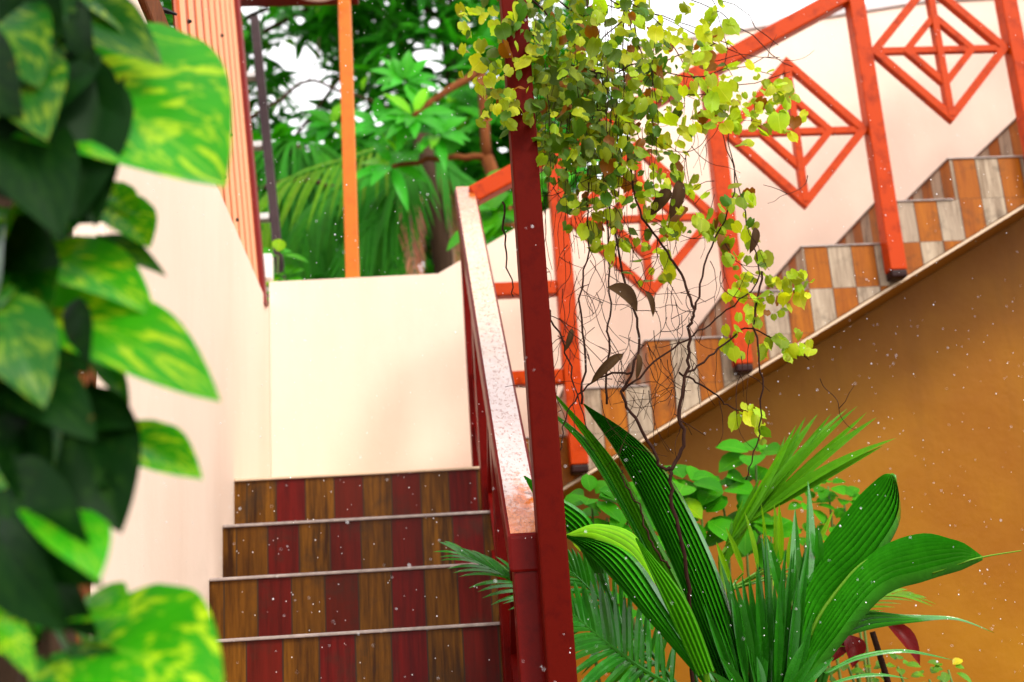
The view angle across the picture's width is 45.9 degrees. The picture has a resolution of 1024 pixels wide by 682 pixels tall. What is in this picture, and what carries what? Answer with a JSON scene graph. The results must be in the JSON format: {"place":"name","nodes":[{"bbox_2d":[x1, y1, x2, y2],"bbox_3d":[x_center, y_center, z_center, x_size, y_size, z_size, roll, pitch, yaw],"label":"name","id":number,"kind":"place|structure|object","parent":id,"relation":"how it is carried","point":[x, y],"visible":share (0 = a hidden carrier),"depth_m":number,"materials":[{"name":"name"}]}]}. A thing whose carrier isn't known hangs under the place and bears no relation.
{"place":"outdoors","nodes":[
{"label":"outdoors","id":0,"kind":"place"},
{"bbox_2d":[161,0,883,273],"label":"sky","id":1,"kind":"structure","parent":0,"point":[757,9],"materials":[{"name":"white"}]},
{"bbox_2d":[75,0,1023,679],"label":"rain","id":2,"kind":"object","parent":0,"point":[623,364],"visible":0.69,"depth_m":2.43,"materials":[{"name":"white"}]},
{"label":"ground","id":3,"kind":"structure","parent":0,"visible":0},
{"bbox_2d":[0,196,78,681],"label":"tree trunk","id":4,"kind":"object","parent":3,"relation":"on","point":[9,670],"visible":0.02,"depth_m":1.33,"materials":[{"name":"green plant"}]},
{"bbox_2d":[75,366,96,643],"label":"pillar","id":5,"kind":"structure","parent":3,"relation":"on","point":[86,379],"depth_m":2.08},
{"bbox_2d":[0,0,231,681],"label":"pothos plant","id":6,"kind":"object","parent":3,"relation":"on","point":[94,94],"visible":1,"depth_m":1.08,"materials":[{"name":"green plant"}]},
{"bbox_2d":[73,0,270,637],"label":"plaster wall","id":7,"kind":"structure","parent":3,"relation":"on","point":[196,514],"depth_m":3.14,"materials":[{"name":"white paint"}]},
{"bbox_2d":[138,0,176,25],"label":"roof batten","id":8,"kind":"object","parent":7,"relation":"on","point":[154,11],"visible":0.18,"depth_m":2.75,"materials":[{"name":"brown wood"}]},
{"bbox_2d":[172,0,267,307],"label":"corrugated fence","id":9,"kind":"object","parent":7,"relation":"on","point":[216,26],"visible":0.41,"depth_m":4.44,"materials":[{"name":"orange metal"}]},
{"bbox_2d":[247,16,285,296],"bbox_3d":[-1.028,0.526,4.995,0.674,4.157,0.070,-2,-15,-5],"label":"ladder","id":10,"kind":"object","parent":3,"relation":"on","point":[257,75],"visible":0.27,"depth_m":5.35,"materials":[{"name":"grey metal"}]},
{"bbox_2d":[263,239,308,299],"bbox_3d":[-0.924,1.006,4.678,0.311,3.051,0.252,-2,-15,-5],"label":"broadleaf plant","id":11,"kind":"object","parent":3,"relation":"on","point":[278,245],"visible":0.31,"depth_m":5.11,"materials":[{"name":"green plant"}]},
{"bbox_2d":[160,0,437,140],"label":"mango tree","id":12,"kind":"object","parent":3,"relation":"on","point":[281,16],"visible":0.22,"depth_m":10.30,"materials":[{"name":"green plant"}]},
{"bbox_2d":[254,139,375,305],"bbox_3d":[-1.239,0.911,7.419,1.104,4.724,0.428,-2,-15,-5],"label":"palm tree","id":13,"kind":"object","parent":3,"relation":"on","point":[298,156],"visible":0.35,"depth_m":7.93,"materials":[{"name":"leaf"},{"name":"bark"}]},
{"bbox_2d":[209,466,502,681],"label":"staircase","id":14,"kind":"structure","parent":3,"relation":"on","point":[391,530],"depth_m":3.19,"materials":[{"name":"brown wood"}]},
{"bbox_2d":[454,186,545,681],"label":"stair railing","id":15,"kind":"object","parent":14,"relation":"on","point":[499,447],"visible":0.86,"depth_m":2.94,"materials":[{"name":"red paint"}]},
{"bbox_2d":[526,118,1023,498],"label":"staircase","id":16,"kind":"structure","parent":14,"relation":"on","point":[988,178],"depth_m":4.45,"materials":[{"name":"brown wood"}]},
{"bbox_2d":[468,0,1023,474],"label":"stair railing","id":17,"kind":"object","parent":16,"relation":"on","point":[1008,46],"visible":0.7,"depth_m":4.51,"materials":[{"name":"orange paint"}]},
{"bbox_2d":[251,37,463,238],"bbox_3d":[-0.659,0.539,7.635,2.024,5.477,0.431,3,-17,-22],"label":"bare tree","id":18,"kind":"object","parent":3,"relation":"on","point":[282,98],"visible":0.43,"depth_m":8.06,"materials":[{"name":"brown plant"}]},
{"bbox_2d":[252,104,480,285],"bbox_3d":[-1.175,0.856,8.188,3.440,5.272,1.972,-2,-15,-5],"label":"broadleaf tree","id":19,"kind":"object","parent":3,"relation":"on","point":[324,130],"visible":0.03,"depth_m":8.37,"materials":[{"name":"green plant"}]},
{"bbox_2d":[259,132,495,287],"bbox_3d":[-0.685,0.865,6.869,1.724,4.455,0.677,-2,-15,-5],"label":"palm tree","id":20,"kind":"object","parent":3,"relation":"on","point":[381,227],"visible":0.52,"depth_m":7.23,"materials":[{"name":"leaf"},{"name":"bark"}]},
{"bbox_2d":[261,143,500,271],"bbox_3d":[-1.280,1.078,12.035,6.221,6.850,2.336,-2,-15,-5],"label":"broadleaf tree","id":21,"kind":"object","parent":3,"relation":"on","point":[428,262],"visible":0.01,"depth_m":11.81,"materials":[{"name":"green plant"}]},
{"bbox_2d":[354,50,514,227],"bbox_3d":[-0.149,0.553,6.327,1.349,4.699,0.438,-2,-15,-5],"label":"frangipani tree","id":22,"kind":"object","parent":3,"relation":"on","point":[400,115],"visible":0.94,"depth_m":6.78,"materials":[{"name":"green plant"}]},
{"bbox_2d":[292,0,615,132],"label":"mango tree","id":23,"kind":"object","parent":3,"relation":"on","point":[394,24],"visible":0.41,"depth_m":9.42,"materials":[{"name":"green plant"}]},
{"bbox_2d":[397,27,621,260],"bbox_3d":[0.078,0.566,8.166,1.992,5.646,2.046,-2,-15,-5],"label":"broadleaf tree","id":24,"kind":"object","parent":3,"relation":"on","point":[467,104],"visible":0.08,"depth_m":8.28,"materials":[{"name":"green plant"}]},
{"bbox_2d":[447,152,599,250],"bbox_3d":[0.175,0.795,5.264,0.784,3.628,0.421,1,-16,-17],"label":"broadleaf plant","id":25,"kind":"object","parent":3,"relation":"on","point":[491,212],"visible":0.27,"depth_m":5.56,"materials":[{"name":"green plant"}]},
{"bbox_2d":[499,0,577,681],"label":"support post","id":26,"kind":"object","parent":3,"relation":"on","point":[553,562],"visible":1,"depth_m":2.47,"materials":[{"name":"red paint"}]},
{"bbox_2d":[455,0,854,681],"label":"climbing vine","id":27,"kind":"object","parent":26,"relation":"attached to","point":[567,90],"visible":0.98,"depth_m":2.71,"materials":[{"name":"green plant"}]},
{"bbox_2d":[564,474,654,681],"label":"broadleaf shrub","id":28,"kind":"object","parent":3,"relation":"on","point":[607,506],"visible":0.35,"depth_m":3.00,"materials":[{"name":"green plant"}]},
{"bbox_2d":[269,0,1023,489],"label":"plaster wall","id":29,"kind":"structure","parent":3,"relation":"on","point":[397,330],"depth_m":4.84,"materials":[{"name":"white paint"}]},
{"bbox_2d":[263,254,272,281],"bbox_3d":[-0.986,-0.294,4.846,0.052,0.105,0.050,-2,-15,-5],"label":"junction box","id":30,"kind":"object","parent":29,"relation":"on","point":[268,261],"visible":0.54,"depth_m":4.83,"materials":[{"name":"white plastic"}]},
{"bbox_2d":[338,0,359,277],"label":"roof post","id":31,"kind":"object","parent":29,"relation":"on","point":[348,153],"visible":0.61,"depth_m":5.01,"materials":[{"name":"orange paint"}]},
{"bbox_2d":[241,0,358,6],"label":"roof beam","id":32,"kind":"structure","parent":31,"relation":"on","point":[257,3],"depth_m":5.20,"materials":[{"name":"red wood"}]},
{"bbox_2d":[306,0,329,1],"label":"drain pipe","id":33,"kind":"object","parent":32,"relation":"attached to","point":[317,0],"visible":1,"depth_m":5.11,"materials":[{"name":"plastic"}]},
{"bbox_2d":[639,438,800,681],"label":"broadleaf shrub","id":34,"kind":"object","parent":3,"relation":"on","point":[703,491],"visible":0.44,"depth_m":3.21,"materials":[{"name":"green plant"}]},
{"bbox_2d":[435,396,1020,681],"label":"coconut palm","id":35,"kind":"object","parent":3,"relation":"on","point":[704,639],"visible":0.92,"depth_m":2.56,"materials":[{"name":"green plant"}]},
{"bbox_2d":[567,217,1023,681],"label":"plaster wall","id":36,"kind":"structure","parent":3,"relation":"on","point":[973,428],"depth_m":4.75,"materials":[{"name":"orange paint"}]},
{"bbox_2d":[773,478,871,681],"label":"broadleaf shrub","id":37,"kind":"object","parent":3,"relation":"on","point":[826,496],"visible":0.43,"depth_m":3.45,"materials":[{"name":"green plant"}]},
{"bbox_2d":[832,624,919,681],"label":"cordyline plant","id":38,"kind":"object","parent":3,"relation":"on","point":[905,635],"visible":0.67,"depth_m":2.83,"materials":[{"name":"red plant"}]},
{"bbox_2d":[825,653,971,681],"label":"garden weed","id":39,"kind":"object","parent":3,"relation":"on","point":[945,676],"visible":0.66,"depth_m":2.96,"materials":[{"name":"green plant"}]}
]}

